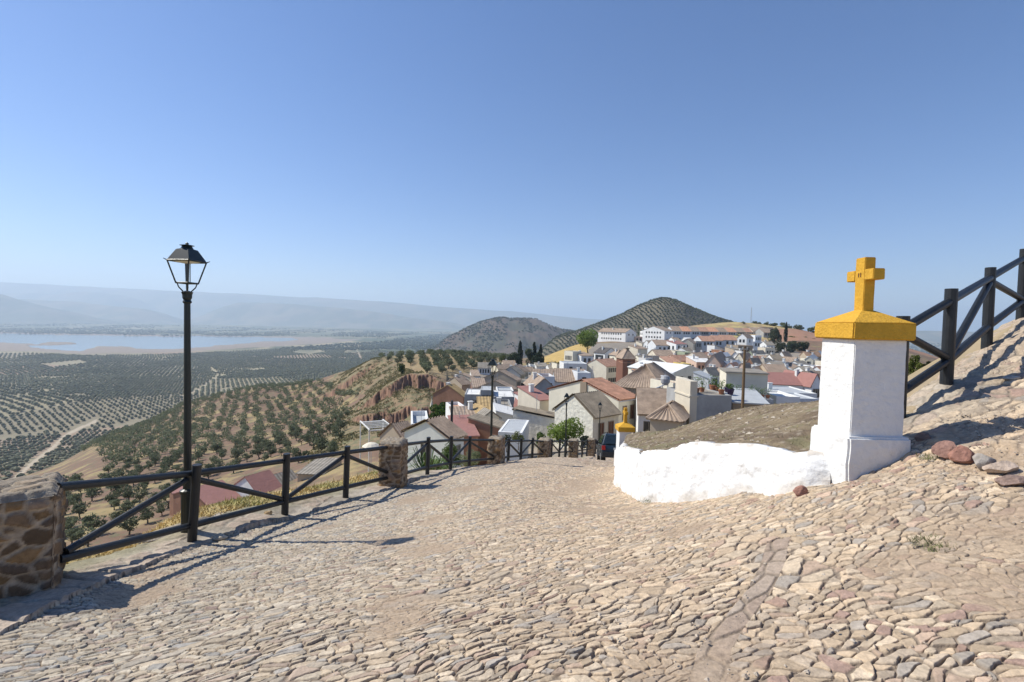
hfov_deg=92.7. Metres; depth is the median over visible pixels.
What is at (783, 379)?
house
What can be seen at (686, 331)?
terrace house
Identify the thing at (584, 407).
house
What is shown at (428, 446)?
wooden fence
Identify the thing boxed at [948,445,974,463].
rock
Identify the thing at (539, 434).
leafy bush
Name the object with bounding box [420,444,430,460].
window
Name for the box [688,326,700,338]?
terrace house
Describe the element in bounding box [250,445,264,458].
olive tree
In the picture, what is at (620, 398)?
house
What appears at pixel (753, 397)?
roof
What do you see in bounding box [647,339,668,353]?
house
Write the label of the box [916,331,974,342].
hills
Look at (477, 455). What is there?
leafy bush
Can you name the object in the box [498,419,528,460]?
house
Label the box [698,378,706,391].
potted plant
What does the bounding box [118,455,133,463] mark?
olive tree
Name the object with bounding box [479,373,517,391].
house
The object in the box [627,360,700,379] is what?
house
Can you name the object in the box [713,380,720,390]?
potted plant
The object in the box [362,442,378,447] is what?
parasol
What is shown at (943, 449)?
rock
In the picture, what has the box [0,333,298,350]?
lake water
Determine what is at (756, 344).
house
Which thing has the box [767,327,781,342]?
eucalyptus tree
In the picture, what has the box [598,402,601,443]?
street lamp
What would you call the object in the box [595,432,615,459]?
parked car
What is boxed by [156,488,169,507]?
olive tree
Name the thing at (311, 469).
shed
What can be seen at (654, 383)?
house
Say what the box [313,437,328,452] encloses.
olive tree
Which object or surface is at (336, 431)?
olive tree
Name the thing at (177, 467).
olive tree
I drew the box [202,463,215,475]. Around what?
olive tree
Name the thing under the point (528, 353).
leafy tree
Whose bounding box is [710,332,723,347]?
house
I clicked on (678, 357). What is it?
house
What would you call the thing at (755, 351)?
house
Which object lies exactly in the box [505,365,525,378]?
house
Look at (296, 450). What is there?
olive tree
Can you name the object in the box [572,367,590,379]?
house
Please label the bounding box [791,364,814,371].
house
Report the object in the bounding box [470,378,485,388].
house
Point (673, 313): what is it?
cone hill
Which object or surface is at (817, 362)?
house
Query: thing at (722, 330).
terrace house
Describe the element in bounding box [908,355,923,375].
leafy bush
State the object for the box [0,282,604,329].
mountain range
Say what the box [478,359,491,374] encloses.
house
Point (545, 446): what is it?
stone pillar
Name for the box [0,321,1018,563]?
terrain
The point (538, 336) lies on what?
brown hill
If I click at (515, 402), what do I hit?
house
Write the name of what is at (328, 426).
olive tree
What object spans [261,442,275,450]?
olive tree
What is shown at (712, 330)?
terrace house
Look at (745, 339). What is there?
house
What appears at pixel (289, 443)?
olive tree
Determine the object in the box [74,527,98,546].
olive tree
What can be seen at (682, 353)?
house
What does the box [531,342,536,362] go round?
conifer tree
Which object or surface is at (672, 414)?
house
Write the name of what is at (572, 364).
house
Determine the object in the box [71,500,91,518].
olive tree
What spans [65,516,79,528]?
olive tree
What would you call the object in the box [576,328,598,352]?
pine tree
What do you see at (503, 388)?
house
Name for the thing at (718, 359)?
house
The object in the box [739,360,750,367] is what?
house
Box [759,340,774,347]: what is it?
house
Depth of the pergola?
63.64 m
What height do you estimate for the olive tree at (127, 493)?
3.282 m
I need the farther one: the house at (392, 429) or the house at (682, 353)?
the house at (682, 353)
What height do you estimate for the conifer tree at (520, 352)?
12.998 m
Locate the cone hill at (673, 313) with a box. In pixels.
[542,299,727,355]
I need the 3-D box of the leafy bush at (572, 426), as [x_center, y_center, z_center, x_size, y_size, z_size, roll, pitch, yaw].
[5.125,8.908,46.244,3.710,3.614,3.321,1,2,0]
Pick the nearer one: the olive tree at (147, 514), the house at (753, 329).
the olive tree at (147, 514)
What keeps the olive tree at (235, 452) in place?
on the terrain at (89, 463)
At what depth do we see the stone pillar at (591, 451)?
41.03 m
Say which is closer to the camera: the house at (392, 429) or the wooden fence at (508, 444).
the wooden fence at (508, 444)
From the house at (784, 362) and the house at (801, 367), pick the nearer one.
the house at (801, 367)
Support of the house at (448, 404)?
on the terrain at (89, 463)
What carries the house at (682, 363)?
on the terrain at (89, 463)
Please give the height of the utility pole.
7.902 m
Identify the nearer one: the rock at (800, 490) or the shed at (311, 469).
the rock at (800, 490)
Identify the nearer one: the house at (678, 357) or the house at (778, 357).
the house at (678, 357)
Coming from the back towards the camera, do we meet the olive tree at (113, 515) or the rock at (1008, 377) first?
the olive tree at (113, 515)
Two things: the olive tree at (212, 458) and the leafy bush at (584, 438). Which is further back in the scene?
the olive tree at (212, 458)
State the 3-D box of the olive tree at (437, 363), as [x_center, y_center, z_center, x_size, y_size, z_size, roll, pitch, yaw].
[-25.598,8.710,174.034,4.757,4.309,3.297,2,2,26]
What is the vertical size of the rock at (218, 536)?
0.089 m
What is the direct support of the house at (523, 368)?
on the terrain at (89, 463)
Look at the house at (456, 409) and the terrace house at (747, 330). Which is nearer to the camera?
the house at (456, 409)
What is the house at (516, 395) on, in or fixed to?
on the terrain at (89, 463)
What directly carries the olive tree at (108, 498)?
on the terrain at (89, 463)
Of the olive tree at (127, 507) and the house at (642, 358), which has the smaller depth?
the olive tree at (127, 507)
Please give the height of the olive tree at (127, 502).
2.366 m
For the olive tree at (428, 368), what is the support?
on the terrain at (89, 463)
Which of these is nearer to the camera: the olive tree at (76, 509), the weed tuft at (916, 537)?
the weed tuft at (916, 537)
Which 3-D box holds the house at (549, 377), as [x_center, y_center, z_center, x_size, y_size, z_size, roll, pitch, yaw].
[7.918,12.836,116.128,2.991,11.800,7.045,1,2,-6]
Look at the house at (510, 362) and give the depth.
212.48 m
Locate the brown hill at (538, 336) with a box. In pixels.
[406,318,570,357]
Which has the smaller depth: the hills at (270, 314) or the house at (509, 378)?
the house at (509, 378)
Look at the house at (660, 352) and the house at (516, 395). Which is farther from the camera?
the house at (660, 352)
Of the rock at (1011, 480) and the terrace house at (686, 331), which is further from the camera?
the terrace house at (686, 331)
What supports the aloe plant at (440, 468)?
on the terrain at (89, 463)
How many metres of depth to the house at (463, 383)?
130.31 m
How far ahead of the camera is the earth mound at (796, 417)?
9.09 m
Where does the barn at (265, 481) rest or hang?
on the terrain at (89, 463)
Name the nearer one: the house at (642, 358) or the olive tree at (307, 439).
the olive tree at (307, 439)
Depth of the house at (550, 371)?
151.34 m
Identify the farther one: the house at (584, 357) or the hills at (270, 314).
the hills at (270, 314)
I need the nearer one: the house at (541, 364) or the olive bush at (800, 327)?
the house at (541, 364)
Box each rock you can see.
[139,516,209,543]
[211,533,227,540]
[793,485,808,495]
[914,432,931,441]
[931,440,956,458]
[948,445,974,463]
[972,453,996,470]
[982,461,1018,472]
[994,475,1023,485]
[1002,375,1020,379]
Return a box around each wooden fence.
[57,445,388,563]
[407,436,493,474]
[505,438,543,460]
[551,439,572,456]
[578,439,590,456]
[896,249,1023,417]
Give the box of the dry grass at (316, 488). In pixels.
[66,469,435,564]
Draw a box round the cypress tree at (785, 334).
[783,322,787,341]
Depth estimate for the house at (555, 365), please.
197.97 m
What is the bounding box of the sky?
[0,0,1023,331]
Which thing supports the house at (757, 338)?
on the terrain at (89, 463)
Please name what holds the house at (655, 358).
on the terrain at (89, 463)
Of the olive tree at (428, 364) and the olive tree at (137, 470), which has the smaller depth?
the olive tree at (137, 470)
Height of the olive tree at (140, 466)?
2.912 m
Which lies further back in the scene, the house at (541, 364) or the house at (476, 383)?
the house at (541, 364)
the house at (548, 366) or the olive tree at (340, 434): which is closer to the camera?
the olive tree at (340, 434)
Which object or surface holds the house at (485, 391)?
on the terrain at (89, 463)
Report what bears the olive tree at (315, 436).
on the terrain at (89, 463)
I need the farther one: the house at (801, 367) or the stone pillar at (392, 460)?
the house at (801, 367)
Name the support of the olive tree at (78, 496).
on the terrain at (89, 463)
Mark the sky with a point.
(586, 159)
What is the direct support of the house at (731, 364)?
on the terrain at (89, 463)
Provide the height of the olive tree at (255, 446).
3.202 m
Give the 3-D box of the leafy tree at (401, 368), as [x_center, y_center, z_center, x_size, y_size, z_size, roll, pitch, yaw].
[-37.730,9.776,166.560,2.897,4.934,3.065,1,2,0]
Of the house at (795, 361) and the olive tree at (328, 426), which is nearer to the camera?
the olive tree at (328, 426)
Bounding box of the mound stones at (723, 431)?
[629,403,814,448]
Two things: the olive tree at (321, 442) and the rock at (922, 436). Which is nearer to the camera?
the rock at (922, 436)
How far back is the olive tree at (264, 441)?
126.74 m
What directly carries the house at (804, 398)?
on the terrain at (89, 463)
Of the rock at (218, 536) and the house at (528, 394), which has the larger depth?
the house at (528, 394)
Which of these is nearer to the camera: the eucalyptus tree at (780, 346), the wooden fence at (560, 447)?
the wooden fence at (560, 447)
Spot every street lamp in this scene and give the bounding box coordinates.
[164,242,208,532]
[488,358,496,435]
[564,393,568,456]
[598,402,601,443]
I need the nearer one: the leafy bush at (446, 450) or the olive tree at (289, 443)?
the leafy bush at (446, 450)
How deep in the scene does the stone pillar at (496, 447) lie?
19.20 m
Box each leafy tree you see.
[397,363,404,373]
[512,352,520,363]
[524,349,532,364]
[531,352,544,363]
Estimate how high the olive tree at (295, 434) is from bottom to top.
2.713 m
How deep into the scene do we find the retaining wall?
6.27 m
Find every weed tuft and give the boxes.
[907,532,964,552]
[912,452,941,460]
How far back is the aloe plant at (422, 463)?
16.63 m
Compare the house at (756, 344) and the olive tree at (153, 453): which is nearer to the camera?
the olive tree at (153, 453)
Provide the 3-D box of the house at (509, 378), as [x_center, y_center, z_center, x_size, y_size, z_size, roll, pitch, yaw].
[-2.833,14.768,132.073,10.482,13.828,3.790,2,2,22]
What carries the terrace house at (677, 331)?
on the terrain at (89, 463)
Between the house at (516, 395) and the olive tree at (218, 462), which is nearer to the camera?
the house at (516, 395)
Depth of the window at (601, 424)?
51.19 m
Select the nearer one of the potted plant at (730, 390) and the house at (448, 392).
the potted plant at (730, 390)
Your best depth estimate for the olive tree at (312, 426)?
134.40 m
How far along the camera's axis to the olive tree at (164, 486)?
87.91 m
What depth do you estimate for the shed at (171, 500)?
70.42 m
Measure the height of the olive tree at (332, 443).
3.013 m
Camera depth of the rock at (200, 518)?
7.05 m
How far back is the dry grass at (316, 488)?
8.79 m
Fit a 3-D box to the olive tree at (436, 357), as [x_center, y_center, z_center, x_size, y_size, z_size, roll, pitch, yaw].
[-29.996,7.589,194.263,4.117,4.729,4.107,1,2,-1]
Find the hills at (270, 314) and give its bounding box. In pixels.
[183,302,466,328]
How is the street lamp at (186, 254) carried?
on the cobbled road
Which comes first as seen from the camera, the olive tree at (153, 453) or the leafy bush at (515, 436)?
the leafy bush at (515, 436)
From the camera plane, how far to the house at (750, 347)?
214.91 m
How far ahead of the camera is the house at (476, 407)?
72.14 m
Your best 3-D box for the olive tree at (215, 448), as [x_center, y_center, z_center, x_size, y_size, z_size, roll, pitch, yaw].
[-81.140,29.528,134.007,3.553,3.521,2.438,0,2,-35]
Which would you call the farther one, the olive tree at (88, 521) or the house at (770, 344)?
the house at (770, 344)
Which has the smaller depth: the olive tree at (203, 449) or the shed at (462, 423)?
the shed at (462, 423)
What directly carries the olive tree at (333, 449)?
on the terrain at (89, 463)
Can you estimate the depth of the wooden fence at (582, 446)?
38.91 m
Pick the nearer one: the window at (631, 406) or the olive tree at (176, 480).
the window at (631, 406)
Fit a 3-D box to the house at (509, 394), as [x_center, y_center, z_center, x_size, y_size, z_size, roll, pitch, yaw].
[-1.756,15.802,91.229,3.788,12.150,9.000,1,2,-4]
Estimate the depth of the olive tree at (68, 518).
70.17 m
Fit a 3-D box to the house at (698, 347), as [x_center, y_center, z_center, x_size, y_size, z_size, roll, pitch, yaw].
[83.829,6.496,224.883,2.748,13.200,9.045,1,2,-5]
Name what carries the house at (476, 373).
on the terrain at (89, 463)
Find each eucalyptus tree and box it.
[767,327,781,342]
[774,339,785,352]
[786,341,796,352]
[795,342,809,350]
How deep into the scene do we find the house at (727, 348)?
209.51 m
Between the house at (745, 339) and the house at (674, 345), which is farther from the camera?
the house at (745, 339)
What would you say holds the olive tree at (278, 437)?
on the terrain at (89, 463)
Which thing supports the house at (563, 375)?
on the terrain at (89, 463)
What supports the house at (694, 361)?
on the terrain at (89, 463)
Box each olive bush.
[780,322,791,327]
[793,325,803,329]
[807,326,814,332]
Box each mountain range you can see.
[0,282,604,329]
[0,291,160,311]
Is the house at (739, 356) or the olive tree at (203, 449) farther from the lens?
the house at (739, 356)
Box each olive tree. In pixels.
[64,526,82,543]
[65,496,76,514]
[65,516,74,522]
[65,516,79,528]
[68,474,83,480]
[69,493,82,505]
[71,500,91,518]
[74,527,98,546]
[79,512,107,530]
[84,487,103,500]
[97,472,112,478]
[102,464,114,472]
[102,474,117,477]
[104,493,118,505]
[105,484,126,492]
[108,488,123,497]
[109,499,120,509]
[109,510,124,519]
[116,515,139,534]
[117,470,135,476]
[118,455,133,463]
[119,504,134,511]
[121,461,132,471]
[121,484,139,500]
[121,499,138,509]
[131,459,140,463]
[131,489,148,502]
[132,467,141,474]
[133,464,149,474]
[134,483,147,493]
[139,506,155,522]
[146,461,154,469]
[148,456,160,466]
[149,451,161,456]
[155,503,167,515]
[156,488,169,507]
[158,465,169,471]
[158,483,170,489]
[159,459,173,467]
[161,456,177,465]
[170,478,181,482]
[171,464,181,471]
[173,449,183,461]
[193,451,202,460]
[199,446,207,453]
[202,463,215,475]
[209,443,222,453]
[209,455,219,461]
[211,458,224,466]
[219,451,225,458]
[225,459,240,472]
[229,449,242,458]
[242,453,252,459]
[243,443,251,450]
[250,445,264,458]
[251,436,262,443]
[252,443,262,449]
[260,439,271,446]
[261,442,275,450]
[261,452,269,460]
[264,446,276,456]
[272,438,281,446]
[274,435,285,440]
[282,441,291,446]
[282,445,291,452]
[288,425,299,431]
[291,431,301,440]
[291,447,309,462]
[297,435,305,444]
[303,433,312,442]
[308,423,318,433]
[309,434,320,448]
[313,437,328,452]
[323,422,335,433]
[325,440,337,448]
[326,446,337,451]
[330,425,339,435]
[332,429,340,437]
[334,420,347,429]
[335,431,344,436]
[421,361,432,372]
[423,365,430,372]
[432,355,440,359]
[433,360,445,364]
[446,359,452,367]
[469,361,477,369]
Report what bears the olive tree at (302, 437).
on the terrain at (89, 463)
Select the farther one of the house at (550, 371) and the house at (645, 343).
the house at (645, 343)
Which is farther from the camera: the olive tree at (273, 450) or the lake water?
the lake water
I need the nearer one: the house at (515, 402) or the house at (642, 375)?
the house at (515, 402)
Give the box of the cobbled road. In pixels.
[0,318,1023,681]
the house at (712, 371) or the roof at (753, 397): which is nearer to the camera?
the roof at (753, 397)
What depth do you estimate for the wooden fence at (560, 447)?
30.82 m
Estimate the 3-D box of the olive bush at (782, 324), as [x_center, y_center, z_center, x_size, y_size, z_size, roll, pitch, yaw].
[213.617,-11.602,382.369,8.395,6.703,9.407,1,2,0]
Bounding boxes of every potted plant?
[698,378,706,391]
[708,375,718,389]
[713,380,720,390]
[717,380,726,394]
[727,383,734,394]
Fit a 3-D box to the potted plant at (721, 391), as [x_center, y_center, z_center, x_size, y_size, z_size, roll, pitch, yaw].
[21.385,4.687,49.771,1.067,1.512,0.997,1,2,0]
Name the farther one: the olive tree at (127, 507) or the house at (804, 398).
the olive tree at (127, 507)
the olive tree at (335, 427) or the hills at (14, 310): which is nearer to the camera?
the olive tree at (335, 427)
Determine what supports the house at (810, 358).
on the terrain at (89, 463)
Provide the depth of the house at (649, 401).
54.65 m
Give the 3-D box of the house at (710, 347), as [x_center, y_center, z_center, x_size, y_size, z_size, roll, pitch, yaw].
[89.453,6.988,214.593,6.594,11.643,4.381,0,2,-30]
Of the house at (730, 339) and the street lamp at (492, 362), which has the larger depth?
the house at (730, 339)
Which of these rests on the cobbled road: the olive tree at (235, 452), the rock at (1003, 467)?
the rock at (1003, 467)
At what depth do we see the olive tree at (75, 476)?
112.53 m
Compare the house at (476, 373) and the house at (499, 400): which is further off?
the house at (476, 373)
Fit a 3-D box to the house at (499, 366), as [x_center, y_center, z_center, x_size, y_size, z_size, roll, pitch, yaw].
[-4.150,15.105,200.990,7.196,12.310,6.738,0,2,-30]
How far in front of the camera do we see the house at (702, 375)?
85.23 m
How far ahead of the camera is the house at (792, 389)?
78.33 m
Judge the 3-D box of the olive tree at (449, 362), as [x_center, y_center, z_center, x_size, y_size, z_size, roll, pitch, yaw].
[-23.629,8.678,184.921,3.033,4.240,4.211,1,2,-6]
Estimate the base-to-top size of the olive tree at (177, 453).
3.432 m
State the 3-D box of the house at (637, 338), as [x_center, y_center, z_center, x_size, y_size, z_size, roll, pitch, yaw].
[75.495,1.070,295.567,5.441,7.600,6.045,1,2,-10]
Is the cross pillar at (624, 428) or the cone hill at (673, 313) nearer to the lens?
the cross pillar at (624, 428)
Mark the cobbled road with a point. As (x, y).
(312, 614)
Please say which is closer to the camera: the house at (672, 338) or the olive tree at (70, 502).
the olive tree at (70, 502)
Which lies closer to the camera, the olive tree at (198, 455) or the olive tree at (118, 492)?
the olive tree at (118, 492)
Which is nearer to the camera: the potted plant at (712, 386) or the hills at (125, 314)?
the potted plant at (712, 386)
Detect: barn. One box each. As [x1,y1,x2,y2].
[171,480,240,514]
[233,470,281,496]
[274,470,297,483]
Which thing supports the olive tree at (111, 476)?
on the terrain at (89, 463)
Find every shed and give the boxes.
[170,486,182,515]
[296,457,341,481]
[447,415,479,465]
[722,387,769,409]
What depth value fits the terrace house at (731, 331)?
316.30 m
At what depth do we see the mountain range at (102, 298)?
11409.49 m
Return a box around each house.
[377,420,410,441]
[400,400,467,469]
[411,409,427,424]
[432,382,464,411]
[445,374,470,391]
[445,402,463,417]
[449,406,475,415]
[451,371,475,380]
[464,383,480,405]
[467,401,486,412]
[467,413,504,464]
[470,370,480,377]
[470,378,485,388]
[476,396,490,409]
[477,407,501,419]
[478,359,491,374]
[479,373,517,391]
[480,386,490,396]
[483,370,521,391]
[491,363,509,371]
[493,390,513,406]
[493,397,511,406]
[493,401,512,421]
[496,387,513,393]
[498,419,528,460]
[501,359,515,365]
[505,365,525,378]
[512,395,554,448]
[513,392,517,399]
[513,398,517,407]
[514,363,528,378]
[517,383,548,410]
[523,366,552,395]
[525,365,533,374]
[531,369,552,374]
[534,361,546,368]
[537,373,554,385]
[546,363,552,368]
[547,366,635,432]
[552,362,558,368]
[552,390,621,448]
[553,368,584,385]
[559,361,586,370]
[564,350,580,360]
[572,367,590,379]
[577,350,592,362]
[587,353,615,382]
[593,346,614,358]
[597,326,636,341]
[608,349,620,359]
[615,356,675,393]
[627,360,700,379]
[628,344,647,355]
[634,336,641,340]
[635,353,642,360]
[635,387,666,432]
[636,341,643,346]
[638,354,651,361]
[642,326,672,341]
[643,340,650,349]
[645,355,663,361]
[646,400,690,430]
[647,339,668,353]
[647,350,672,355]
[650,375,675,387]
[659,356,679,362]
[666,339,686,349]
[666,377,731,423]
[668,326,681,339]
[668,336,680,340]
[669,353,687,362]
[673,358,690,364]
[676,346,692,351]
[677,351,690,354]
[679,326,691,338]
[682,338,695,349]
[686,354,705,369]
[687,350,709,358]
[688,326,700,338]
[693,335,714,351]
[693,371,715,388]
[695,341,701,351]
[697,327,709,335]
[701,367,719,386]
[704,351,725,366]
[706,327,718,335]
[707,344,723,352]
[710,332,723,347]
[711,349,724,352]
[715,327,727,334]
[719,335,737,350]
[719,360,769,397]
[723,358,741,366]
[724,360,737,367]
[725,327,736,334]
[725,345,741,350]
[725,347,736,357]
[726,343,752,351]
[733,328,745,333]
[734,351,751,361]
[737,334,752,345]
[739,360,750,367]
[742,328,752,333]
[746,356,762,363]
[748,327,757,333]
[748,346,765,355]
[750,365,762,370]
[751,335,761,341]
[753,338,762,349]
[755,326,773,337]
[758,345,774,353]
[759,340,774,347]
[760,354,772,363]
[760,357,787,371]
[761,355,798,361]
[765,353,782,360]
[765,361,785,364]
[767,372,802,389]
[767,382,816,397]
[767,390,799,403]
[775,360,796,368]
[779,350,792,356]
[782,358,798,365]
[783,369,819,399]
[785,392,817,401]
[791,359,808,365]
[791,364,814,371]
[799,348,820,359]
[801,363,820,376]
[804,350,821,364]
[813,366,820,370]
[815,360,820,365]
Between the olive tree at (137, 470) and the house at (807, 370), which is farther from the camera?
the olive tree at (137, 470)
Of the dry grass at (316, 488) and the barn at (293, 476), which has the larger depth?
the barn at (293, 476)
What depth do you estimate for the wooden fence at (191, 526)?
6.66 m
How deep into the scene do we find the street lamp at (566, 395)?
32.77 m
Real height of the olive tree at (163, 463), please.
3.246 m
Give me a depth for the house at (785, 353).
175.44 m
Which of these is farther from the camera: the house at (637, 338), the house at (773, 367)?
the house at (637, 338)
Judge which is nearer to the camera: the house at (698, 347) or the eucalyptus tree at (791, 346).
the house at (698, 347)
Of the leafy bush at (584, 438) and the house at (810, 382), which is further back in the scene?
the house at (810, 382)
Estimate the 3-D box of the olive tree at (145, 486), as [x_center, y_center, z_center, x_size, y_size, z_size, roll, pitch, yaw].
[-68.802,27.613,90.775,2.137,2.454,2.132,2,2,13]
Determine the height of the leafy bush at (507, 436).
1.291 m
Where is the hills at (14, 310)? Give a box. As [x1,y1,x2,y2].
[0,294,133,323]
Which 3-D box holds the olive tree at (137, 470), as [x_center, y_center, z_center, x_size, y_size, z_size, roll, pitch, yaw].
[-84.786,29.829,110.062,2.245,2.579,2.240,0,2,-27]
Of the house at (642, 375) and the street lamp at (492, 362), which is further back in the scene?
the house at (642, 375)
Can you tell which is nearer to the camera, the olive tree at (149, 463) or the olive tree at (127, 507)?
the olive tree at (127, 507)
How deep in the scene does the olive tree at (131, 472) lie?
105.35 m
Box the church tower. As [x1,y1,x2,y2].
[615,348,636,381]
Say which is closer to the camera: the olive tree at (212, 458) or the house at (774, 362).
the olive tree at (212, 458)
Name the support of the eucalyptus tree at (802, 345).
on the terrain at (89, 463)
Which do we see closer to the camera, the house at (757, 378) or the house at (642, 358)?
the house at (757, 378)
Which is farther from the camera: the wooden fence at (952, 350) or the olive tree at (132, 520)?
the olive tree at (132, 520)
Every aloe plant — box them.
[407,446,453,469]
[414,452,455,469]
[433,456,460,468]
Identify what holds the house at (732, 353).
on the terrain at (89, 463)
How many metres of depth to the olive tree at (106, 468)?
121.41 m
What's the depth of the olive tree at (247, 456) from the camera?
111.57 m
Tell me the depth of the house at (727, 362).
137.41 m
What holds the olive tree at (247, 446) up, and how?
on the terrain at (89, 463)
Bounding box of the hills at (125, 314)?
[19,299,183,323]
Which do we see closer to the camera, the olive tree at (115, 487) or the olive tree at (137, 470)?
the olive tree at (115, 487)
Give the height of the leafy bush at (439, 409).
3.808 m
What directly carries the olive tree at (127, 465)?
on the terrain at (89, 463)
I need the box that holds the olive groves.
[0,297,940,481]
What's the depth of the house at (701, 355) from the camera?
158.77 m
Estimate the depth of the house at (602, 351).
198.54 m
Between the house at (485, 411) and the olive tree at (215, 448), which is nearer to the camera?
the house at (485, 411)
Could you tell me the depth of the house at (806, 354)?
177.66 m
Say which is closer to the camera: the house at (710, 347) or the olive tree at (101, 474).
the olive tree at (101, 474)
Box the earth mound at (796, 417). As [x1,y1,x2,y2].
[623,400,818,451]
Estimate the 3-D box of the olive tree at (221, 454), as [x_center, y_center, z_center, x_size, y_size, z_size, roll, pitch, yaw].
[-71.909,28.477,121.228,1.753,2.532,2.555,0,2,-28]
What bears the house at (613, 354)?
on the terrain at (89, 463)
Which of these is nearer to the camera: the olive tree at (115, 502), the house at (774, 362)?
the olive tree at (115, 502)
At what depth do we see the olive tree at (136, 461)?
125.22 m
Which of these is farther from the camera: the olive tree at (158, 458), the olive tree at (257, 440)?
the olive tree at (257, 440)
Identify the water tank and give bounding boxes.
[656,375,669,387]
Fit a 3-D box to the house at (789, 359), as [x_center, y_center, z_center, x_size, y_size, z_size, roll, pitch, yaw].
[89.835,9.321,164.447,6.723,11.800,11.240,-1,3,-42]
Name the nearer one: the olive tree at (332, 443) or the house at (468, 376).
the olive tree at (332, 443)
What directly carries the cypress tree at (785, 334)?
on the terrain at (89, 463)
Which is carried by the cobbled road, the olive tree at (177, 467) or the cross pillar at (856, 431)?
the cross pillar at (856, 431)
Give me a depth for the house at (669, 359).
139.13 m
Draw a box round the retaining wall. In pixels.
[613,441,830,502]
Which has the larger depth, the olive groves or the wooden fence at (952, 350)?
the olive groves
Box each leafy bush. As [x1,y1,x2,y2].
[429,402,445,417]
[441,442,460,465]
[457,449,480,466]
[502,434,511,451]
[511,431,523,449]
[536,432,545,443]
[547,417,584,445]
[579,435,588,448]
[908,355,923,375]
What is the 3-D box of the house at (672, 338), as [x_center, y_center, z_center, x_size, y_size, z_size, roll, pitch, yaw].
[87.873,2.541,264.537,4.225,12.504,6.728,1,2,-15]
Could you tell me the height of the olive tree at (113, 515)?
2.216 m
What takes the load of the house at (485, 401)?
on the terrain at (89, 463)
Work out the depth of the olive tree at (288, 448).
106.90 m
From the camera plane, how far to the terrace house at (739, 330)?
323.73 m
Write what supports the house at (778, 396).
on the terrain at (89, 463)
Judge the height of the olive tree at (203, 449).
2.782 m
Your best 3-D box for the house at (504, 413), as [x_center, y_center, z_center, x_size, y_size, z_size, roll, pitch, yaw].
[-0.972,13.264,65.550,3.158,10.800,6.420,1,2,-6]
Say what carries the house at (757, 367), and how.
on the terrain at (89, 463)
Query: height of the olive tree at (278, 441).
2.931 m
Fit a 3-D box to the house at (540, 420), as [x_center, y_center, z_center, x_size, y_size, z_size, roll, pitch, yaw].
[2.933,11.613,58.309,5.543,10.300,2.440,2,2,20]
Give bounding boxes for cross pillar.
[614,408,634,465]
[810,257,915,483]
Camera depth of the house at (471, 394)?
88.49 m
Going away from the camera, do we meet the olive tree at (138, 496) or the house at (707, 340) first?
the olive tree at (138, 496)
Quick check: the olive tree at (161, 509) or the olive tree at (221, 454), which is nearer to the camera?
the olive tree at (161, 509)
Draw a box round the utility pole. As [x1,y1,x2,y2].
[741,346,747,407]
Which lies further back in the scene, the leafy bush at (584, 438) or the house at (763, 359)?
the house at (763, 359)
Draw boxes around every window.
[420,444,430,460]
[453,444,460,464]
[598,422,603,439]
[608,420,613,433]
[629,404,633,418]
[643,421,649,430]
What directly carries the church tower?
on the terrain at (89, 463)
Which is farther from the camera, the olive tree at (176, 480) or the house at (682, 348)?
the house at (682, 348)
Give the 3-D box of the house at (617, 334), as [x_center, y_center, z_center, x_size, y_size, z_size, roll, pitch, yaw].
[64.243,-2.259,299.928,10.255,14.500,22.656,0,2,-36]
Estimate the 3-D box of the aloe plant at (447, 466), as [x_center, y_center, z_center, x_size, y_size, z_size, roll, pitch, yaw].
[-2.604,4.873,18.682,1.802,0.980,1.862,1,2,0]
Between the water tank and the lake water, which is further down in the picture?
the water tank
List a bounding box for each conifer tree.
[518,341,522,364]
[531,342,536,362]
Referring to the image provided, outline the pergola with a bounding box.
[360,419,388,471]
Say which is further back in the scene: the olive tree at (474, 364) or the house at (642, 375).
the olive tree at (474, 364)
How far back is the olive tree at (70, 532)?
58.50 m
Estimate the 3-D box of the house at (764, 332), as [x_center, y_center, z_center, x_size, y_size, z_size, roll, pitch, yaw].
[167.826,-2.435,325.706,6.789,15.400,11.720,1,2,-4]
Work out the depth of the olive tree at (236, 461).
98.95 m
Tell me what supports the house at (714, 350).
on the terrain at (89, 463)
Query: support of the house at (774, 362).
on the terrain at (89, 463)
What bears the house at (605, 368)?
on the terrain at (89, 463)
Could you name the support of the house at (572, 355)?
on the terrain at (89, 463)
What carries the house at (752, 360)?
on the terrain at (89, 463)
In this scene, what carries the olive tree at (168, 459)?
on the terrain at (89, 463)
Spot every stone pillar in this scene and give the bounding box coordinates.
[0,472,68,598]
[377,436,407,487]
[487,435,505,463]
[537,437,550,457]
[568,438,578,457]
[587,437,595,456]
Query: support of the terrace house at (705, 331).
on the terrain at (89, 463)
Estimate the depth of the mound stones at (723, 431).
9.26 m
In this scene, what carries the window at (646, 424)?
in the house at (649, 401)
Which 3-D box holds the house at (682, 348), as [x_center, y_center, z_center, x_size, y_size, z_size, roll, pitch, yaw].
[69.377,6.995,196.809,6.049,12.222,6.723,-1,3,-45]
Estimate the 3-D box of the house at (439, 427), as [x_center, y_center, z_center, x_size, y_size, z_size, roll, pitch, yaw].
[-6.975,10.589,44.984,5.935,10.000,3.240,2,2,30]
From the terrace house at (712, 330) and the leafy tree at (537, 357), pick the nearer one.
the leafy tree at (537, 357)

